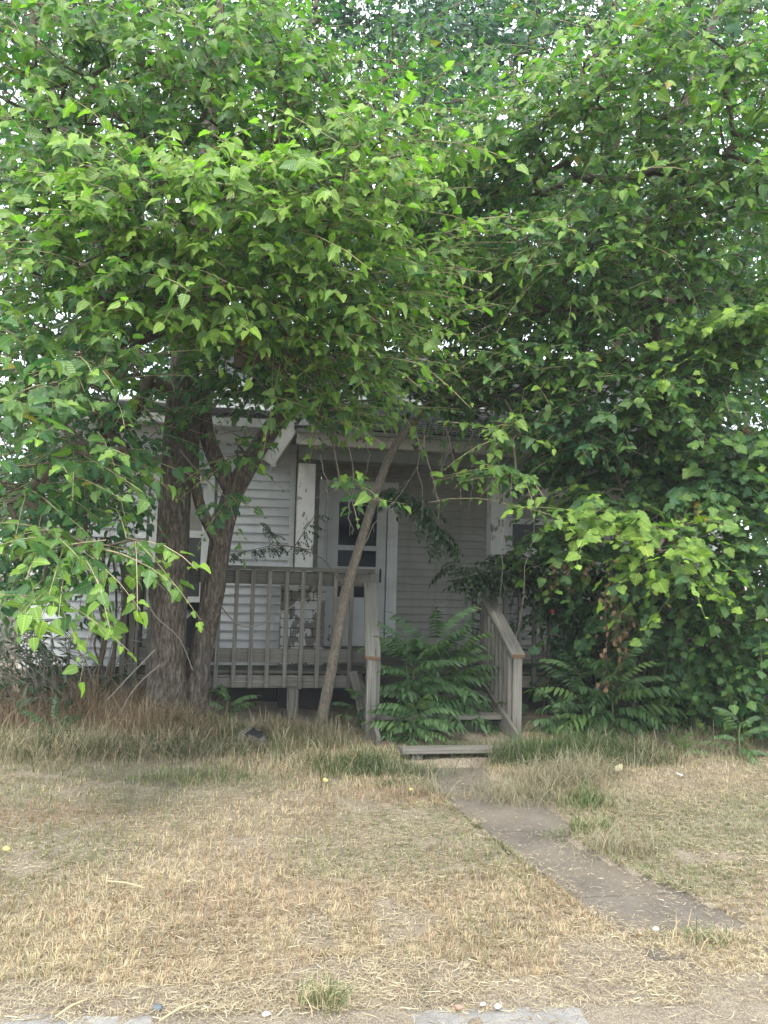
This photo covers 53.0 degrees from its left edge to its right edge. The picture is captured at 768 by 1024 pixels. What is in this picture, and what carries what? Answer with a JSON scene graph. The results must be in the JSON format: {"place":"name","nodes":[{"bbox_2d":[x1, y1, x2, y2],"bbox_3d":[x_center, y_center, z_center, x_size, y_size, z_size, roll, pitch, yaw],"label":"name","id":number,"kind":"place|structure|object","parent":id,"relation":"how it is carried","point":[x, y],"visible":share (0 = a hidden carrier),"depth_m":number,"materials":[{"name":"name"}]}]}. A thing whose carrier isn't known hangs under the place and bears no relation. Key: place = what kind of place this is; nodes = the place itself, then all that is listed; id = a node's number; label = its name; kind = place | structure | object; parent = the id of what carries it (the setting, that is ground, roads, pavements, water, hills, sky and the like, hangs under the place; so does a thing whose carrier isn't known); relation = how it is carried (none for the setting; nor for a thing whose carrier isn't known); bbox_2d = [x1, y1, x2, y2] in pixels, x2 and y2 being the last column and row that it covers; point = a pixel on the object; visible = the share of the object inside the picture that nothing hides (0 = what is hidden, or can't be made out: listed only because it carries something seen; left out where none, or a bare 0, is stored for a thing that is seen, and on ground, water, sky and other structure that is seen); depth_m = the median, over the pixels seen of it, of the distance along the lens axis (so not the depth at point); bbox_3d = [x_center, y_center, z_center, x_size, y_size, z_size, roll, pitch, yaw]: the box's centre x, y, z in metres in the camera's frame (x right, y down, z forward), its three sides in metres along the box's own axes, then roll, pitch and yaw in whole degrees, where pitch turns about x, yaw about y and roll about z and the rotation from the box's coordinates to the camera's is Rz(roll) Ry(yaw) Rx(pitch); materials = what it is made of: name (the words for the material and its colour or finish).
{"place":"outdoors","nodes":[
{"label":"outdoors","id":0,"kind":"place"},
{"bbox_2d":[0,1005,588,1023],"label":"sidewalk","id":1,"kind":"structure","parent":0,"point":[500,1017],"depth_m":2.69,"materials":[{"name":"concrete"}]},
{"bbox_2d":[455,1004,462,1009],"bbox_3d":[0.267,1.752,2.724,0.027,0.016,0.023,0,-5,22],"label":"stone","id":2,"kind":"object","parent":1,"relation":"on","point":[458,1006],"visible":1,"depth_m":2.72,"materials":[{"name":"stone"}]},
{"bbox_2d":[494,1003,501,1009],"bbox_3d":[0.405,1.757,2.736,0.026,0.015,0.024,-1,-5,26],"label":"stone","id":3,"kind":"object","parent":1,"relation":"on","point":[498,1006],"visible":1,"depth_m":2.73,"materials":[{"name":"grey stone"}]},
{"bbox_2d":[0,584,767,1023],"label":"ground","id":4,"kind":"structure","parent":0,"point":[656,1012],"depth_m":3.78,"materials":[{"name":"beige plant"}]},
{"bbox_2d":[2,846,10,850],"bbox_3d":[-1.946,1.737,3.968,0.033,0.026,0.031,-1,-5,34],"label":"fallen fruit","id":5,"kind":"object","parent":4,"relation":"on","point":[6,848],"visible":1,"depth_m":3.96,"materials":[{"name":"yellow food"}]},
{"bbox_2d":[0,579,22,655],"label":"picket fence","id":6,"kind":"object","parent":4,"relation":"on","point":[8,644],"visible":0.15,"depth_m":12.45,"materials":[{"name":"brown wood"}]},
{"bbox_2d":[19,694,84,736],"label":"ailanthus sapling","id":7,"kind":"object","parent":4,"relation":"on","point":[52,709],"visible":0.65,"depth_m":6.39,"materials":[{"name":"green plant"}]},
{"bbox_2d":[0,617,133,722],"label":"shrub","id":8,"kind":"object","parent":4,"relation":"on","point":[47,671],"visible":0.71,"depth_m":7.12,"materials":[{"name":"green plant"}]},
{"bbox_2d":[54,998,87,1017],"bbox_3d":[-1.063,1.684,2.618,0.008,0.018,0.124,-1,-5,35],"label":"dry stalk","id":9,"kind":"object","parent":4,"relation":"on","point":[65,1009],"visible":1,"depth_m":2.61,"materials":[{"name":"beige plant"}]},
{"bbox_2d":[0,0,185,557],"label":"background tree","id":10,"kind":"object","parent":4,"relation":"on","point":[58,322],"visible":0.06,"depth_m":12.17,"materials":[{"name":"green plant"}]},
{"bbox_2d":[107,880,144,887],"bbox_3d":[-1.219,1.756,3.635,0.220,0.019,0.008,0,-5,21],"label":"dry stalk","id":11,"kind":"object","parent":4,"relation":"on","point":[124,883],"visible":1,"depth_m":3.64,"materials":[{"name":"beige plant"}]},
{"bbox_2d":[152,1003,163,1010],"bbox_3d":[-0.784,1.721,2.672,0.037,0.021,0.031,1,-4,11],"label":"stone","id":12,"kind":"object","parent":4,"relation":"on","point":[155,1007],"visible":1,"depth_m":2.66,"materials":[{"name":"grey stone"}]},
{"bbox_2d":[158,1001,197,1021],"bbox_3d":[-0.698,1.693,2.615,0.008,0.018,0.151,-2,-6,42],"label":"dry stalk","id":13,"kind":"object","parent":4,"relation":"on","point":[171,1013],"visible":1,"depth_m":2.60,"materials":[{"name":"beige plant"}]},
{"bbox_2d":[0,658,373,775],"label":"tall dry grass","id":14,"kind":"structure","parent":4,"relation":"on","point":[133,715],"depth_m":6.54,"materials":[{"name":"beige plant"}]},
{"bbox_2d":[245,727,262,737],"bbox_3d":[-1.056,1.794,6.263,0.147,0.076,0.150,2,-4,-9],"label":"plastic scrap","id":15,"kind":"object","parent":14,"relation":"on","point":[253,731],"visible":1,"depth_m":6.24,"materials":[{"name":"grey plastic"}]},
{"bbox_2d":[61,450,321,711],"bbox_3d":[-1.812,0.817,7.212,2.534,2.713,1.113,2,-4,-9],"label":"climbing vine","id":16,"kind":"object","parent":4,"relation":"on","point":[99,665],"visible":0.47,"depth_m":7.43,"materials":[{"name":"brown plant"}]},
{"bbox_2d":[210,685,260,722],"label":"ailanthus sapling","id":17,"kind":"object","parent":4,"relation":"on","point":[222,691],"visible":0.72,"depth_m":7.32,"materials":[{"name":"green plant"}]},
{"bbox_2d":[234,726,265,746],"bbox_3d":[-1.135,1.952,6.520,0.269,0.251,0.244,2,-4,-9],"label":"rock","id":18,"kind":"object","parent":4,"relation":"on","point":[241,732],"visible":0.32,"depth_m":6.42,"materials":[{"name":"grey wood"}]},
{"bbox_2d":[0,0,528,717],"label":"mulberry tree","id":19,"kind":"object","parent":4,"relation":"on","point":[76,468],"visible":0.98,"depth_m":5.08,"materials":[{"name":"green plant"}]},
{"bbox_2d":[262,1011,271,1016],"bbox_3d":[-0.404,1.731,2.653,0.036,0.015,0.023,1,-4,2],"label":"stone","id":20,"kind":"object","parent":4,"relation":"on","point":[267,1014],"visible":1,"depth_m":2.65,"materials":[{"name":"grey stone"}]},
{"bbox_2d":[0,0,556,720],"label":"forked tree","id":21,"kind":"object","parent":4,"relation":"on","point":[234,484],"visible":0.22,"depth_m":7.24,"materials":[{"name":"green plant"}]},
{"bbox_2d":[330,686,391,726],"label":"ailanthus sapling","id":22,"kind":"object","parent":4,"relation":"on","point":[349,690],"visible":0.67,"depth_m":7.49,"materials":[{"name":"green plant"}]},
{"bbox_2d":[354,620,408,724],"bbox_3d":[-0.028,1.593,7.386,0.518,1.113,0.458,2,-4,-9],"label":"stair railing","id":23,"kind":"object","parent":4,"relation":"on","point":[386,650],"visible":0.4,"depth_m":7.34,"materials":[{"name":"grey wood"}]},
{"bbox_2d":[0,0,767,539],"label":"tall tree","id":24,"kind":"object","parent":4,"relation":"on","point":[476,26],"visible":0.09,"depth_m":14.21,"materials":[{"name":"green plant"}]},
{"bbox_2d":[160,278,607,731],"bbox_3d":[0.096,-0.179,7.475,4.685,4.651,1.936,2,-4,-9],"label":"sapling","id":25,"kind":"object","parent":4,"relation":"on","point":[336,643],"visible":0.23,"depth_m":7.30,"materials":[{"name":"brown plant"}]},
{"bbox_2d":[229,515,331,563],"bbox_3d":[-1.051,0.276,7.616,1.087,0.545,0.260,2,-4,-9],"label":"locust shoot","id":26,"kind":"object","parent":25,"relation":"attached to","point":[274,536],"visible":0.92,"depth_m":7.63,"materials":[{"name":"green plant"}]},
{"bbox_2d":[376,487,463,568],"bbox_3d":[0.381,0.166,7.473,0.962,0.774,0.481,3,-5,-18],"label":"creeper","id":27,"kind":"object","parent":25,"relation":"hanging from","point":[435,529],"visible":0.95,"depth_m":7.52,"materials":[{"name":"green plant"}]},
{"bbox_2d":[18,346,767,708],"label":"house","id":28,"kind":"structure","parent":4,"relation":"on","point":[394,556],"depth_m":8.98,"materials":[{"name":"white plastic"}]},
{"bbox_2d":[144,474,214,610],"bbox_3d":[-2.301,0.343,8.725,0.758,1.532,0.088,2,-4,-9],"label":"window","id":29,"kind":"structure","parent":28,"relation":"in","point":[200,556],"depth_m":8.75,"materials":[{"name":"white glass"}]},
{"bbox_2d":[324,488,386,645],"bbox_3d":[-0.362,0.713,10.001,0.777,2.043,0.088,2,-4,-9],"label":"storm door","id":30,"kind":"structure","parent":28,"relation":"in","point":[340,545],"depth_m":10.02,"materials":[{"name":"white glass"}]},
{"bbox_2d":[507,486,572,558],"bbox_3d":[2.146,0.150,10.510,1.120,0.984,0.088,2,-4,-9],"label":"window","id":31,"kind":"structure","parent":28,"relation":"in","point":[515,530],"depth_m":10.47,"materials":[{"name":"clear glass"}]},
{"bbox_2d":[364,703,433,743],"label":"ailanthus sapling","id":32,"kind":"object","parent":4,"relation":"on","point":[409,721],"visible":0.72,"depth_m":6.89,"materials":[{"name":"green plant"}]},
{"bbox_2d":[117,562,697,717],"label":"wooden deck","id":33,"kind":"structure","parent":4,"relation":"on","point":[300,656],"depth_m":7.85,"materials":[{"name":"grey wood"}]},
{"bbox_2d":[186,602,198,647],"bbox_3d":[-2.024,1.288,8.154,0.385,0.651,0.344,0,-5,21],"label":"window","id":34,"kind":"structure","parent":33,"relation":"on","point":[191,619],"depth_m":8.07,"materials":[{"name":"black glass"}]},
{"bbox_2d":[361,693,464,745],"bbox_3d":[0.260,1.872,6.796,0.953,0.595,0.440,1,-4,1],"label":"ailanthus sapling","id":35,"kind":"object","parent":4,"relation":"on","point":[430,723],"visible":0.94,"depth_m":6.81,"materials":[{"name":"green plant"}]},
{"bbox_2d":[357,635,476,741],"bbox_3d":[0.278,1.663,7.094,1.199,1.056,0.803,2,-4,-9],"label":"ailanthus sapling","id":36,"kind":"object","parent":4,"relation":"on","point":[403,695],"visible":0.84,"depth_m":7.14,"materials":[{"name":"green plant"}]},
{"bbox_2d":[363,604,499,734],"bbox_3d":[0.469,1.590,7.410,1.472,1.412,0.989,1,-4,3],"label":"ailanthus sapling","id":37,"kind":"object","parent":4,"relation":"on","point":[447,641],"visible":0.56,"depth_m":7.48,"materials":[{"name":"green plant"}]},
{"bbox_2d":[349,582,524,760],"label":"wooden steps","id":38,"kind":"structure","parent":4,"relation":"on","point":[506,685],"depth_m":7.28,"materials":[{"name":"grey wood"}]},
{"bbox_2d":[396,632,501,732],"bbox_3d":[0.722,1.670,7.451,1.306,1.009,0.764,2,-4,-9],"label":"ailanthus sapling","id":39,"kind":"object","parent":4,"relation":"on","point":[467,646],"visible":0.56,"depth_m":7.56,"materials":[{"name":"green plant"}]},
{"bbox_2d":[473,698,523,732],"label":"ailanthus sapling","id":40,"kind":"object","parent":4,"relation":"on","point":[485,703],"visible":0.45,"depth_m":7.39,"materials":[{"name":"green plant"}]},
{"bbox_2d":[429,547,630,712],"bbox_3d":[1.623,1.382,8.075,2.365,2.049,1.062,2,-4,-9],"label":"trumpet vine","id":41,"kind":"object","parent":4,"relation":"on","point":[472,582],"visible":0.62,"depth_m":7.94,"materials":[{"name":"green plant"}]},
{"bbox_2d":[526,687,590,732],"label":"ailanthus sapling","id":42,"kind":"object","parent":4,"relation":"on","point":[543,721],"visible":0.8,"depth_m":7.25,"materials":[{"name":"green plant"}]},
{"bbox_2d":[523,649,601,742],"bbox_3d":[1.657,1.810,7.433,0.669,0.999,1.260,2,-4,-9],"label":"ailanthus sapling","id":43,"kind":"object","parent":4,"relation":"on","point":[557,722],"visible":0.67,"depth_m":7.40,"materials":[{"name":"green plant"}]},
{"bbox_2d":[371,724,767,872],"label":"grass","id":44,"kind":"structure","parent":4,"relation":"on","point":[570,773],"depth_m":5.41,"materials":[{"name":"beige plant"}]},
{"bbox_2d":[372,0,767,706],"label":"mulberry tree","id":45,"kind":"object","parent":4,"relation":"on","point":[706,280],"visible":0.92,"depth_m":6.45,"materials":[{"name":"green plant"}]},
{"bbox_2d":[548,632,688,742],"bbox_3d":[2.233,1.719,7.064,1.442,1.249,0.816,2,-4,-9],"label":"ailanthus sapling","id":46,"kind":"object","parent":4,"relation":"on","point":[635,684],"visible":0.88,"depth_m":7.11,"materials":[{"name":"green plant"}]},
{"bbox_2d":[489,275,767,748],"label":"grapevine","id":47,"kind":"object","parent":4,"relation":"on","point":[724,487],"visible":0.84,"depth_m":6.96,"materials":[{"name":"green plant"}]},
{"bbox_2d":[646,647,709,732],"bbox_3d":[2.972,1.796,7.657,0.930,1.009,0.673,5,-5,-36],"label":"ailanthus sapling","id":48,"kind":"object","parent":4,"relation":"on","point":[660,683],"visible":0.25,"depth_m":7.54,"materials":[{"name":"green plant"}]},
{"bbox_2d":[660,731,711,754],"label":"ailanthus sapling","id":49,"kind":"object","parent":4,"relation":"on","point":[685,743],"visible":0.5,"depth_m":6.51,"materials":[{"name":"green plant"}]},
{"bbox_2d":[689,706,767,765],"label":"ailanthus sapling","id":50,"kind":"object","parent":4,"relation":"on","point":[724,712],"visible":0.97,"depth_m":6.57,"materials":[{"name":"green plant"}]},
{"bbox_2d":[726,513,764,603],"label":"background tree","id":51,"kind":"object","parent":4,"relation":"on","point":[751,538],"visible":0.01,"depth_m":22.57,"materials":[{"name":"green plant"}]},
{"bbox_2d":[0,0,767,581],"label":"sky","id":52,"kind":"structure","parent":0,"point":[376,3],"materials":[{"name":"white"}]},
{"bbox_2d":[49,717,767,1022],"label":"tall green grass","id":53,"kind":"structure","parent":0,"point":[369,762],"depth_m":5.90,"materials":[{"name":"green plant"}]},
{"bbox_2d":[412,767,767,960],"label":"path","id":54,"kind":"structure","parent":0,"point":[548,818],"depth_m":4.04,"materials":[{"name":"concrete"}]}
]}

